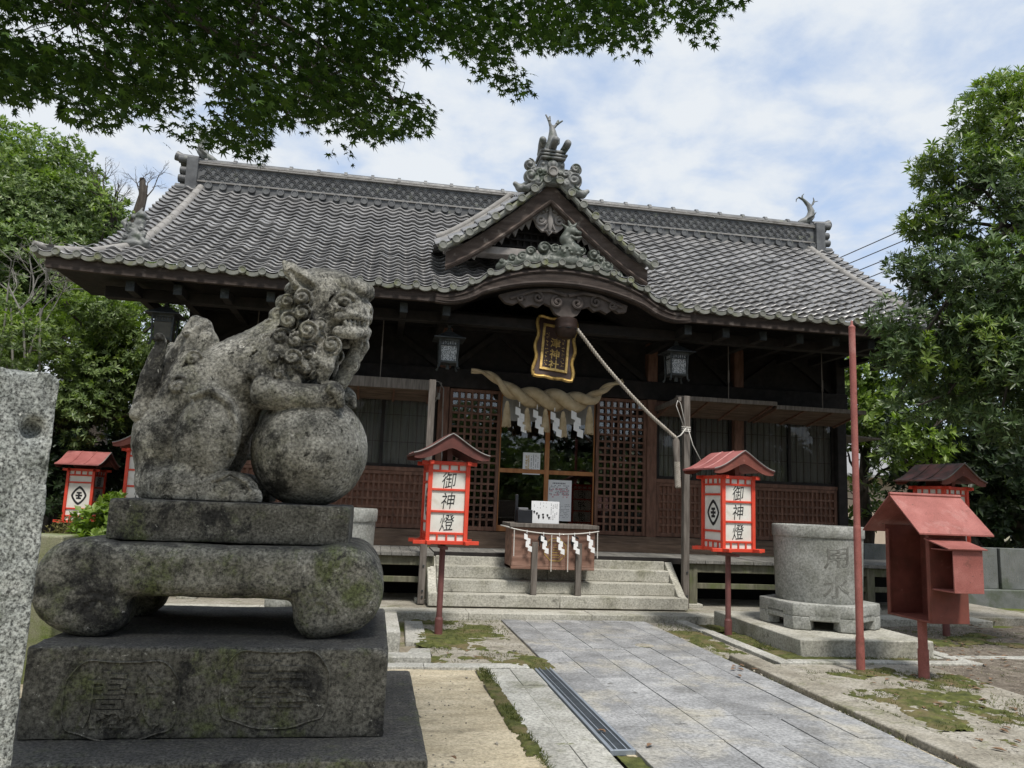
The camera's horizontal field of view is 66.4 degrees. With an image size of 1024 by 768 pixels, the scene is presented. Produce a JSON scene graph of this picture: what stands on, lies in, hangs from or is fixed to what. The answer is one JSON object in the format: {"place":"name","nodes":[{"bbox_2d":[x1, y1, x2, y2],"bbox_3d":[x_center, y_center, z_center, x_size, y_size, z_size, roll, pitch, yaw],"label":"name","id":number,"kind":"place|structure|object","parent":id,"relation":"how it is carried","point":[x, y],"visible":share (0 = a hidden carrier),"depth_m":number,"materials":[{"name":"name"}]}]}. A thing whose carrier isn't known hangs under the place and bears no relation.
{"place":"outdoors","nodes":[
{"label":"outdoors","id":0,"kind":"place"},
{"bbox_2d":[41,495,73,533],"bbox_3d":[-8.730,2.630,14.082,5.750,1.309,0.050,4,-9,-9],"label":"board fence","id":1,"kind":"object","parent":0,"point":[47,521],"visible":0.02,"depth_m":14.17,"materials":[{"name":"black wood"}]},
{"bbox_2d":[112,435,139,497],"bbox_3d":[-5.724,1.843,12.059,0.873,2.301,0.754,5,-9,-17],"label":"lantern stand","id":2,"kind":"object","parent":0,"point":[129,473],"visible":0.14,"depth_m":11.85,"materials":[{"name":"paint"}]},
{"bbox_2d":[264,507,379,607],"bbox_3d":[-2.095,1.992,8.780,1.267,1.205,1.388,4,-9,-9],"label":"stone basin","id":3,"kind":"object","parent":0,"point":[364,520],"visible":0.15,"depth_m":8.55,"materials":[{"name":"grey stone"}]},
{"bbox_2d":[0,0,1023,443],"label":"sky","id":4,"kind":"structure","parent":0,"point":[826,101],"materials":[{"name":"white"}]},
{"bbox_2d":[635,643,653,646],"bbox_3d":[1.469,2.899,8.680,0.220,0.006,0.220,4,-9,-9],"label":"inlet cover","id":5,"kind":"object","parent":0,"point":[643,645],"visible":1,"depth_m":8.67,"materials":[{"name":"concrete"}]},
{"bbox_2d":[392,536,1023,759],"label":"ground","id":6,"kind":"structure","parent":0,"point":[403,648],"depth_m":9.36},
{"bbox_2d":[0,367,58,767],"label":"stone pillar","id":7,"kind":"structure","parent":6,"relation":"on","point":[28,400],"depth_m":2.76,"materials":[{"name":"stone"}]},
{"bbox_2d":[0,231,82,371],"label":"bare shrub","id":8,"kind":"object","parent":6,"relation":"on","point":[33,294],"visible":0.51,"depth_m":14.05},
{"bbox_2d":[42,512,102,533],"bbox_3d":[-4.298,1.910,7.690,0.933,1.278,0.904,4,-9,-9],"label":"bush","id":9,"kind":"object","parent":6,"relation":"on","point":[59,531],"visible":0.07,"depth_m":7.77,"materials":[{"name":"green plant"}]},
{"bbox_2d":[53,451,120,525],"bbox_3d":[-7.539,2.325,13.724,0.754,2.301,0.873,3,-9,-3],"label":"lantern stand","id":10,"kind":"object","parent":6,"relation":"on","point":[86,479],"visible":0.69,"depth_m":13.60,"materials":[{"name":"paint"}]},
{"bbox_2d":[0,114,175,368],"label":"broadleaf tree","id":11,"kind":"object","parent":6,"relation":"on","point":[39,196],"visible":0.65,"depth_m":18.19,"materials":[{"name":"green plant"}]},
{"bbox_2d":[45,414,132,526],"bbox_3d":[-8.191,1.777,15.563,6.096,3.946,3.660,7,-10,-31],"label":"broadleaf tree","id":12,"kind":"object","parent":6,"relation":"on","point":[55,482],"visible":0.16,"depth_m":15.00,"materials":[{"name":"green plant"}]},
{"bbox_2d":[0,279,189,452],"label":"broadleaf tree","id":13,"kind":"object","parent":6,"relation":"on","point":[87,367],"visible":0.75,"depth_m":14.38,"materials":[{"name":"green plant"}]},
{"bbox_2d":[64,490,127,537],"bbox_3d":[-3.877,1.773,7.477,0.939,1.521,0.977,4,-9,-9],"label":"bush","id":14,"kind":"object","parent":6,"relation":"on","point":[95,527],"visible":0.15,"depth_m":7.51,"materials":[{"name":"green plant"}]},
{"bbox_2d":[77,156,169,488],"bbox_3d":[-9.605,-0.863,18.468,2.290,9.589,1.214,4,-9,-9],"label":"dead tree","id":15,"kind":"object","parent":6,"relation":"on","point":[143,195],"visible":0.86,"depth_m":18.98,"materials":[{"name":"brown plant"}]},
{"bbox_2d":[10,670,427,767],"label":"base slab","id":16,"kind":"structure","parent":6,"relation":"on","point":[399,743],"depth_m":4.32,"materials":[{"name":"stone"}]},
{"bbox_2d":[17,605,387,740],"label":"plinth","id":17,"kind":"structure","parent":16,"relation":"on","point":[170,671],"depth_m":4.57,"materials":[{"name":"stone"}]},
{"bbox_2d":[32,535,383,638],"bbox_3d":[-1.974,1.362,5.456,2.133,0.597,1.278,4,-9,-9],"label":"stone table","id":18,"kind":"object","parent":17,"relation":"on","point":[101,585],"visible":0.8,"depth_m":4.88,"materials":[{"name":"grey stone"}]},
{"bbox_2d":[106,498,353,545],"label":"statue block","id":19,"kind":"structure","parent":18,"relation":"on","point":[270,523],"depth_m":5.08,"materials":[{"name":"stone"}]},
{"bbox_2d":[129,260,374,503],"bbox_3d":[-1.841,-0.039,5.682,1.628,1.767,0.838,4,-9,-9],"label":"lion statue","id":20,"kind":"object","parent":19,"relation":"on","point":[204,397],"visible":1,"depth_m":5.39,"materials":[{"name":"stone"}]},
{"bbox_2d":[19,669,546,767],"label":"sand","id":21,"kind":"structure","parent":6,"relation":"on","point":[482,731],"depth_m":5.40,"materials":[{"name":"beige sand"}]},
{"bbox_2d":[21,533,78,683],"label":"moss block","id":22,"kind":"structure","parent":21,"relation":"on","point":[40,629],"depth_m":6.11,"materials":[{"name":"stone"}]},
{"bbox_2d":[475,670,541,757],"bbox_3d":[-0.024,2.411,5.692,0.120,0.052,2.985,4,-9,-9],"label":"moss","id":23,"kind":"object","parent":21,"relation":"on","point":[497,694],"visible":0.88,"depth_m":5.55,"materials":[{"name":"green plant"}]},
{"bbox_2d":[0,0,753,168],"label":"maple tree","id":24,"kind":"object","parent":6,"relation":"on","point":[319,80],"visible":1,"depth_m":3.08,"materials":[{"name":"green plant"}]},
{"bbox_2d":[385,610,399,651],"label":"stone block","id":25,"kind":"structure","parent":6,"relation":"on","point":[393,631],"depth_m":7.99,"materials":[{"name":"stone"}]},
{"bbox_2d":[388,648,430,662],"bbox_3d":[-1.244,2.636,7.504,0.940,0.125,0.440,4,-9,-9],"label":"kerb stone","id":26,"kind":"object","parent":6,"relation":"on","point":[417,655],"visible":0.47,"depth_m":7.37,"materials":[{"name":"stone"}]},
{"bbox_2d":[404,621,425,645],"bbox_3d":[-1.121,2.893,9.047,0.240,0.085,1.432,3,-9,-8],"label":"stepping stone","id":27,"kind":"object","parent":6,"relation":"on","point":[411,629],"visible":0.74,"depth_m":8.96,"materials":[{"name":"stone"}]},
{"bbox_2d":[414,631,469,648],"bbox_3d":[-0.794,2.814,8.578,0.600,0.050,0.990,4,-9,-9],"label":"moss","id":28,"kind":"object","parent":6,"relation":"on","point":[460,642],"visible":0.92,"depth_m":8.46,"materials":[{"name":"green plant"}]},
{"bbox_2d":[407,433,489,634],"bbox_3d":[-0.793,1.733,9.036,0.873,2.301,0.754,4,-9,-13],"label":"lantern stand","id":29,"kind":"object","parent":6,"relation":"on","point":[445,502],"visible":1,"depth_m":8.89,"materials":[{"name":"paint"}]},
{"bbox_2d":[387,663,529,669],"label":"cross kerb","id":30,"kind":"structure","parent":6,"relation":"on","point":[449,666],"depth_m":7.19,"materials":[{"name":"stone"}]},
{"bbox_2d":[411,619,527,662],"bbox_3d":[-0.488,2.857,8.725,1.155,0.053,2.685,4,-9,-9],"label":"moss","id":31,"kind":"object","parent":6,"relation":"on","point":[435,659],"visible":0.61,"depth_m":8.94,"materials":[{"name":"green plant"}]},
{"bbox_2d":[423,620,534,662],"bbox_3d":[-0.435,2.857,8.757,1.050,0.012,2.790,4,-9,-9],"label":"concrete apron","id":32,"kind":"object","parent":6,"relation":"on","point":[513,642],"visible":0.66,"depth_m":8.32,"materials":[{"name":"grey concrete"}]},
{"bbox_2d":[492,658,544,665],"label":"moss","id":33,"kind":"object","parent":6,"relation":"on","point":[520,661],"visible":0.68,"depth_m":7.47,"materials":[{"name":"green plant"}]},
{"bbox_2d":[519,656,554,669],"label":"moss","id":34,"kind":"object","parent":6,"relation":"on","point":[545,662],"visible":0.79,"depth_m":7.46,"materials":[{"name":"green plant"}]},
{"bbox_2d":[53,395,1023,547],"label":"wood","id":35,"kind":"object","parent":6,"relation":"on","point":[1006,535],"visible":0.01,"depth_m":31.00,"materials":[{"name":"green plant"}]},
{"bbox_2d":[488,669,622,767],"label":"stone strip","id":36,"kind":"object","parent":6,"relation":"on","point":[559,730],"visible":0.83,"depth_m":5.46,"materials":[{"name":"stone"}]},
{"bbox_2d":[165,603,992,627],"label":"kerb","id":37,"kind":"structure","parent":6,"relation":"on","point":[406,614],"depth_m":10.47,"materials":[{"name":"stone"}]},
{"bbox_2d":[534,667,635,756],"bbox_3d":[0.488,2.494,6.111,0.167,0.046,2.450,4,-9,-9],"label":"drain cover","id":38,"kind":"object","parent":6,"relation":"on","point":[613,741],"visible":0.98,"depth_m":5.70,"materials":[{"name":"metal"}]},
{"bbox_2d":[166,592,1023,625],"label":"hall base","id":39,"kind":"object","parent":6,"relation":"on","point":[998,617],"depth_m":11.67,"materials":[{"name":"stone"}]},
{"bbox_2d":[29,114,968,610],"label":"shrine hall","id":40,"kind":"structure","parent":39,"relation":"on","point":[755,314],"depth_m":13.20,"materials":[{"name":"tile"}]},
{"bbox_2d":[144,302,186,344],"bbox_3d":[-4.959,-0.912,11.196,0.470,0.796,0.470,4,-9,-9],"label":"hanging lantern","id":41,"kind":"object","parent":40,"relation":"hanging from","point":[166,317],"visible":0.89,"depth_m":11.06,"materials":[{"name":"grey metal"}]},
{"bbox_2d":[257,410,267,424],"bbox_3d":[-3.678,0.696,12.653,0.955,1.200,0.120,4,-9,-9],"label":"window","id":42,"kind":"structure","parent":40,"relation":"in","point":[263,412],"depth_m":12.67,"materials":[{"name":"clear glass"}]},
{"bbox_2d":[350,398,384,465],"bbox_3d":[-2.561,0.761,12.794,0.900,1.200,0.120,4,-9,-9],"label":"window","id":43,"kind":"structure","parent":40,"relation":"in","point":[370,412],"depth_m":12.88,"materials":[{"name":"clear glass"}]},
{"bbox_2d":[381,399,437,467],"bbox_3d":[-1.722,0.822,12.978,0.900,1.200,0.120,4,-9,-9],"label":"window","id":44,"kind":"structure","parent":40,"relation":"in","point":[405,422],"depth_m":13.01,"materials":[{"name":"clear glass"}]},
{"bbox_2d":[435,381,443,458],"bbox_3d":[-1.144,0.609,12.090,0.185,1.503,1.580,3,-9,-2],"label":"cable","id":45,"kind":"object","parent":40,"relation":"hanging from","point":[438,397],"visible":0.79,"depth_m":12.87,"materials":[{"name":"grey"}]},
{"bbox_2d":[432,324,465,371],"bbox_3d":[-0.959,-0.618,11.856,0.470,0.828,0.470,4,-9,-9],"label":"hanging lantern","id":46,"kind":"object","parent":40,"relation":"hanging from","point":[449,341],"visible":1,"depth_m":11.72,"materials":[{"name":"brown metal"}]},
{"bbox_2d":[448,388,501,530],"bbox_3d":[-0.653,1.249,13.013,0.870,2.330,0.065,4,-9,-9],"label":"lattice door","id":47,"kind":"structure","parent":40,"relation":"in","point":[478,528],"depth_m":13.04,"materials":[{"name":"brown wood"}]},
{"bbox_2d":[496,394,550,530],"bbox_3d":[0.201,1.304,13.157,0.855,2.330,0.040,4,-9,-9],"label":"glass door","id":48,"kind":"structure","parent":40,"relation":"in","point":[547,435],"depth_m":13.14,"materials":[{"name":"brown"}]},
{"bbox_2d":[522,452,539,474],"bbox_3d":[0.328,1.339,13.162,0.296,0.364,0.004,4,-9,-9],"label":"poster","id":49,"kind":"object","parent":40,"relation":"attached to","point":[531,460],"visible":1,"depth_m":13.16,"materials":[{"name":"paper"}]},
{"bbox_2d":[471,368,623,437],"bbox_3d":[0.592,0.353,12.995,2.614,1.079,0.387,4,-9,-9],"label":"straw rope","id":50,"kind":"object","parent":40,"relation":"hanging from","point":[557,400],"visible":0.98,"depth_m":12.88,"materials":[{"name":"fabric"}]},
{"bbox_2d":[531,314,578,382],"bbox_3d":[0.654,-0.544,11.883,0.754,1.068,0.282,4,-9,-9],"label":"name plaque","id":51,"kind":"object","parent":40,"relation":"attached to","point":[554,357],"visible":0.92,"depth_m":11.84,"materials":[{"name":"black wood"}]},
{"bbox_2d":[548,480,571,520],"bbox_3d":[0.792,1.962,13.174,0.422,0.680,0.006,4,-9,-9],"label":"poster","id":52,"kind":"object","parent":40,"relation":"attached to","point":[559,491],"visible":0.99,"depth_m":13.19,"materials":[{"name":"paper"}]},
{"bbox_2d":[554,316,577,339],"bbox_3d":[0.809,-1.019,11.613,0.344,0.717,0.354,4,-9,-9],"label":"shrine bell","id":53,"kind":"object","parent":40,"relation":"hanging from","point":[565,327],"visible":1,"depth_m":11.46,"materials":[{"name":"brown metal"}]},
{"bbox_2d":[577,328,680,487],"bbox_3d":[1.729,0.361,11.581,1.701,2.282,0.110,5,-9,-15],"label":"bell rope","id":54,"kind":"object","parent":53,"relation":"hanging from","point":[676,450],"visible":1,"depth_m":11.62,"materials":[{"name":"beige fabric"}]},
{"bbox_2d":[548,404,595,524],"bbox_3d":[0.980,1.362,13.337,0.865,2.330,0.040,4,-9,-9],"label":"glass door","id":55,"kind":"structure","parent":40,"relation":"in","point":[551,472],"depth_m":13.32,"materials":[{"name":"brown"}]},
{"bbox_2d":[594,397,646,535],"bbox_3d":[1.863,1.411,13.431,0.900,2.330,0.065,4,-9,-9],"label":"lattice door","id":56,"kind":"structure","parent":40,"relation":"in","point":[644,424],"depth_m":13.40,"materials":[{"name":"brown wood"}]},
{"bbox_2d":[657,412,695,479],"bbox_3d":[2.857,1.110,13.694,0.725,1.200,0.120,4,-9,-9],"label":"window","id":57,"kind":"structure","parent":40,"relation":"in","point":[665,459],"depth_m":13.71,"materials":[{"name":"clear glass"}]},
{"bbox_2d":[658,341,695,383],"bbox_3d":[2.614,-0.413,12.453,0.470,0.780,0.470,4,-9,-9],"label":"hanging lantern","id":58,"kind":"object","parent":40,"relation":"hanging from","point":[676,355],"visible":0.86,"depth_m":12.32,"materials":[{"name":"brown metal"}]},
{"bbox_2d":[676,400,700,459],"bbox_3d":[2.711,0.773,11.869,0.557,1.018,0.219,4,-9,-9],"label":"tie cord","id":59,"kind":"object","parent":40,"relation":"attached to","point":[683,429],"visible":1,"depth_m":11.80,"materials":[{"name":"fabric"}]},
{"bbox_2d":[692,418,731,480],"bbox_3d":[3.523,1.160,13.850,0.725,1.200,0.120,4,-9,-9],"label":"window","id":60,"kind":"structure","parent":40,"relation":"in","point":[712,435],"depth_m":13.91,"materials":[{"name":"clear glass"}]},
{"bbox_2d":[744,418,791,484],"bbox_3d":[4.533,1.219,13.972,0.910,1.200,0.120,4,-9,-9],"label":"window","id":61,"kind":"structure","parent":40,"relation":"in","point":[768,443],"depth_m":14.02,"materials":[{"name":"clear glass"}]},
{"bbox_2d":[786,424,834,486],"bbox_3d":[5.382,1.280,14.158,0.910,1.200,0.120,4,-9,-9],"label":"window","id":62,"kind":"structure","parent":40,"relation":"in","point":[812,447],"depth_m":14.20,"materials":[{"name":"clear glass"}]},
{"bbox_2d":[426,555,687,610],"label":"stone steps","id":63,"kind":"structure","parent":39,"relation":"on","point":[474,581],"depth_m":11.21,"materials":[{"name":"stone"}]},
{"bbox_2d":[502,521,598,595],"bbox_3d":[0.535,2.526,11.359,1.300,0.983,0.680,4,-9,-9],"label":"offering box","id":64,"kind":"object","parent":63,"relation":"on","point":[535,559],"visible":0.98,"depth_m":11.10,"materials":[{"name":"brown wood"}]},
{"bbox_2d":[514,494,532,522],"bbox_3d":[0.169,1.800,11.296,0.223,0.400,0.220,4,-9,-9],"label":"card box","id":65,"kind":"object","parent":64,"relation":"on","point":[523,515],"visible":1,"depth_m":11.18,"materials":[{"name":"black plastic"}]},
{"bbox_2d":[531,501,558,523],"bbox_3d":[0.474,1.863,11.355,0.410,0.317,0.092,4,-9,-9],"label":"notice board","id":66,"kind":"object","parent":64,"relation":"on","point":[545,512],"visible":1,"depth_m":11.31,"materials":[{"name":"paper"}]},
{"bbox_2d":[500,525,598,571],"bbox_3d":[0.457,2.340,11.091,1.478,0.608,0.547,0,-9,15],"label":"streamer rope","id":67,"kind":"object","parent":64,"relation":"hanging from","point":[560,545],"visible":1,"depth_m":11.05,"materials":[{"name":"paper"}]},
{"bbox_2d":[968,589,1023,608],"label":"tablet base","id":68,"kind":"object","parent":39,"relation":"on","point":[1004,598],"visible":0.07,"depth_m":14.28,"materials":[{"name":"stone"}]},
{"bbox_2d":[863,543,885,559],"bbox_3d":[6.770,3.293,14.223,0.900,0.750,0.151,4,-9,-9],"label":"stone tablet","id":69,"kind":"object","parent":68,"relation":"on","point":[874,551],"visible":0.16,"depth_m":14.15,"materials":[{"name":"grey stone"}]},
{"bbox_2d":[982,547,998,588],"bbox_3d":[8.598,3.414,14.547,0.900,0.750,0.111,4,-9,-9],"label":"stone tablet","id":70,"kind":"object","parent":68,"relation":"on","point":[990,570],"visible":0.4,"depth_m":14.54,"materials":[{"name":"grey stone"}]},
{"bbox_2d":[997,548,1023,589],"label":"stone tablet","id":71,"kind":"object","parent":68,"relation":"on","point":[1010,563],"visible":1,"depth_m":14.57,"materials":[{"name":"grey stone"}]},
{"bbox_2d":[617,758,627,767],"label":"drain trench","id":72,"kind":"object","parent":6,"relation":"on","point":[621,763],"visible":0.2,"depth_m":4.82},
{"bbox_2d":[616,756,650,767],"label":"moss","id":73,"kind":"object","parent":72,"relation":"on","point":[632,762],"visible":1,"depth_m":4.75,"materials":[{"name":"green plant"}]},
{"bbox_2d":[649,623,761,658],"bbox_3d":[2.176,3.052,9.377,0.540,0.011,2.400,4,-9,-9],"label":"concrete apron","id":74,"kind":"object","parent":6,"relation":"on","point":[720,654],"visible":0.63,"depth_m":9.29,"materials":[{"name":"grey concrete"}]},
{"bbox_2d":[666,631,747,660],"bbox_3d":[2.174,3.042,9.275,0.600,0.053,2.400,4,-9,-9],"label":"moss","id":75,"kind":"object","parent":74,"relation":"on","point":[704,639],"visible":0.59,"depth_m":9.13,"materials":[{"name":"green plant"}]},
{"bbox_2d":[390,618,1023,767],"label":"weeds","id":76,"kind":"object","parent":6,"relation":"on","point":[484,675],"visible":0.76,"depth_m":7.15,"materials":[{"name":"green plant"}]},
{"bbox_2d":[414,621,1023,767],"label":"grit","id":77,"kind":"object","parent":6,"relation":"on","point":[466,677],"visible":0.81,"depth_m":7.10,"materials":[{"name":"stone"}]},
{"bbox_2d":[683,450,774,635],"bbox_3d":[2.717,1.992,9.836,0.873,2.301,0.754,5,-9,-18],"label":"lantern stand","id":78,"kind":"object","parent":6,"relation":"on","point":[728,526],"visible":0.99,"depth_m":9.72,"materials":[{"name":"paint"}]},
{"bbox_2d":[676,620,793,663],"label":"kerb","id":79,"kind":"structure","parent":6,"relation":"on","point":[764,655],"depth_m":8.89,"materials":[{"name":"stone"}]},
{"bbox_2d":[697,624,805,658],"bbox_3d":[2.767,3.067,9.319,0.345,0.051,2.490,4,-9,-9],"label":"moss","id":80,"kind":"object","parent":6,"relation":"on","point":[784,654],"visible":0.74,"depth_m":9.09,"materials":[{"name":"green plant"}]},
{"bbox_2d":[714,611,933,659],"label":"basin slab","id":81,"kind":"structure","parent":6,"relation":"on","point":[822,639],"depth_m":8.74,"materials":[{"name":"stone"}]},
{"bbox_2d":[760,523,880,633],"bbox_3d":[3.807,2.368,9.730,1.267,1.205,1.388,4,-9,-9],"label":"stone basin","id":82,"kind":"object","parent":81,"relation":"on","point":[814,571],"visible":0.95,"depth_m":9.29,"materials":[{"name":"grey stone"}]},
{"bbox_2d":[793,656,916,660],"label":"moss","id":83,"kind":"object","parent":6,"relation":"on","point":[842,658],"visible":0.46,"depth_m":8.35,"materials":[{"name":"green plant"}]},
{"bbox_2d":[729,654,1019,767],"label":"apron kerb","id":84,"kind":"structure","parent":6,"relation":"on","point":[948,749],"depth_m":5.85,"materials":[{"name":"stone"}]},
{"bbox_2d":[847,442,911,543],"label":"house","id":85,"kind":"structure","parent":6,"relation":"on","point":[879,537],"depth_m":28.31,"materials":[{"name":"white plastic"}]},
{"bbox_2d":[787,659,983,665],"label":"kerb","id":86,"kind":"structure","parent":6,"relation":"on","point":[867,662],"depth_m":8.11,"materials":[{"name":"stone"}]},
{"bbox_2d":[844,356,935,543],"bbox_3d":[9.394,1.694,19.680,3.802,6.444,3.674,9,-11,-37],"label":"leafy tree","id":87,"kind":"object","parent":6,"relation":"on","point":[871,402],"visible":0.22,"depth_m":19.19,"materials":[{"name":"green plant"}]},
{"bbox_2d":[775,664,1023,767],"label":"concrete apron","id":88,"kind":"object","parent":6,"relation":"on","point":[986,744],"visible":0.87,"depth_m":6.63,"materials":[{"name":"beige concrete"}]},
{"bbox_2d":[848,320,864,669],"bbox_3d":[3.499,1.097,7.953,0.084,3.570,0.084,4,-9,-9],"label":"flag pole","id":89,"kind":"object","parent":88,"relation":"on","point":[860,650],"visible":0.94,"depth_m":7.90,"materials":[{"name":"red metal"}]},
{"bbox_2d":[849,667,899,676],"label":"moss","id":90,"kind":"object","parent":88,"relation":"on","point":[886,669],"visible":0.81,"depth_m":7.65,"materials":[{"name":"green plant"}]},
{"bbox_2d":[863,492,993,678],"bbox_3d":[4.126,1.971,7.621,0.790,1.793,1.098,4,-9,-9],"label":"red cabinet","id":91,"kind":"object","parent":88,"relation":"on","point":[934,566],"visible":0.94,"depth_m":7.56,"materials":[{"name":"paint"}]},
{"bbox_2d":[843,687,1023,731],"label":"moss","id":92,"kind":"object","parent":88,"relation":"on","point":[933,715],"visible":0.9,"depth_m":6.32,"materials":[{"name":"green plant"}]},
{"bbox_2d":[998,739,1017,744],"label":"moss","id":93,"kind":"object","parent":88,"relation":"on","point":[1011,743],"visible":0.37,"depth_m":5.42,"materials":[{"name":"green plant"}]},
{"bbox_2d":[825,672,993,694],"bbox_3d":[3.794,2.778,7.234,1.590,0.052,0.990,4,-9,-9],"label":"moss","id":94,"kind":"object","parent":6,"relation":"on","point":[972,683],"visible":0.63,"depth_m":7.35,"materials":[{"name":"green plant"}]},
{"bbox_2d":[865,398,982,546],"bbox_3d":[8.908,2.277,16.210,3.072,4.295,1.675,4,-9,-9],"label":"leafy tree","id":95,"kind":"object","parent":6,"relation":"on","point":[923,441],"visible":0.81,"depth_m":16.08,"materials":[{"name":"green plant"}]},
{"bbox_2d":[859,65,1023,452],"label":"evergreen tree","id":96,"kind":"object","parent":6,"relation":"on","point":[983,163],"visible":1,"depth_m":10.01,"materials":[{"name":"green plant"}]},
{"bbox_2d":[864,248,1023,548],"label":"leafy tree","id":97,"kind":"object","parent":6,"relation":"on","point":[998,505],"visible":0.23,"depth_m":16.13,"materials":[{"name":"green plant"}]},
{"bbox_2d":[880,626,1023,655],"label":"leaf litter","id":98,"kind":"object","parent":6,"relation":"on","point":[987,649],"visible":0.56,"depth_m":10.23,"materials":[{"name":"plant"}]},
{"bbox_2d":[894,463,987,636],"bbox_3d":[5.809,2.220,10.542,0.873,2.301,0.754,6,-9,-23],"label":"lantern stand","id":99,"kind":"object","parent":98,"relation":"on","point":[941,478],"visible":0.24,"depth_m":10.49,"materials":[{"name":"paint"}]},
{"bbox_2d":[933,650,970,660],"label":"kerb","id":100,"kind":"structure","parent":6,"relation":"on","point":[940,654],"depth_m":8.68,"materials":[{"name":"stone"}]},
{"bbox_2d":[911,658,1023,695],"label":"leaf litter","id":101,"kind":"object","parent":6,"relation":"on","point":[989,669],"visible":0.88,"depth_m":7.93,"materials":[{"name":"plant"}]},
{"bbox_2d":[913,631,1023,648],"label":"moss","id":102,"kind":"object","parent":6,"relation":"on","point":[969,641],"visible":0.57,"depth_m":9.86,"materials":[{"name":"green plant"}]},
{"bbox_2d":[933,656,1023,659],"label":"kerb","id":103,"kind":"structure","parent":6,"relation":"on","point":[994,657],"depth_m":8.80,"materials":[{"name":"stone"}]},
{"bbox_2d":[501,619,957,767],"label":"path","id":104,"kind":"structure","parent":0,"point":[676,702],"depth_m":6.08,"materials":[{"name":"stone"}]},
{"bbox_2d":[841,191,987,256],"bbox_3d":[16.208,-6.785,36.215,28.828,8.268,0.043,-5,-11,41],"label":"power line","id":105,"kind":"object","parent":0,"point":[875,241],"visible":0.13,"depth_m":35.84,"materials":[{"name":"black rubber"}]},
{"bbox_2d":[858,218,983,270],"bbox_3d":[16.137,-5.783,36.059,28.730,7.664,0.043,-5,-11,41],"label":"power line","id":106,"kind":"object","parent":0,"point":[903,252],"visible":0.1,"depth_m":35.44,"materials":[{"name":"black rubber"}]},
{"bbox_2d":[848,200,997,263],"bbox_3d":[16.173,-6.302,36.140,28.776,7.698,0.043,-5,-11,41],"label":"power line","id":107,"kind":"object","parent":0,"point":[890,246],"visible":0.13,"depth_m":35.56,"materials":[{"name":"black rubber"}]}
]}

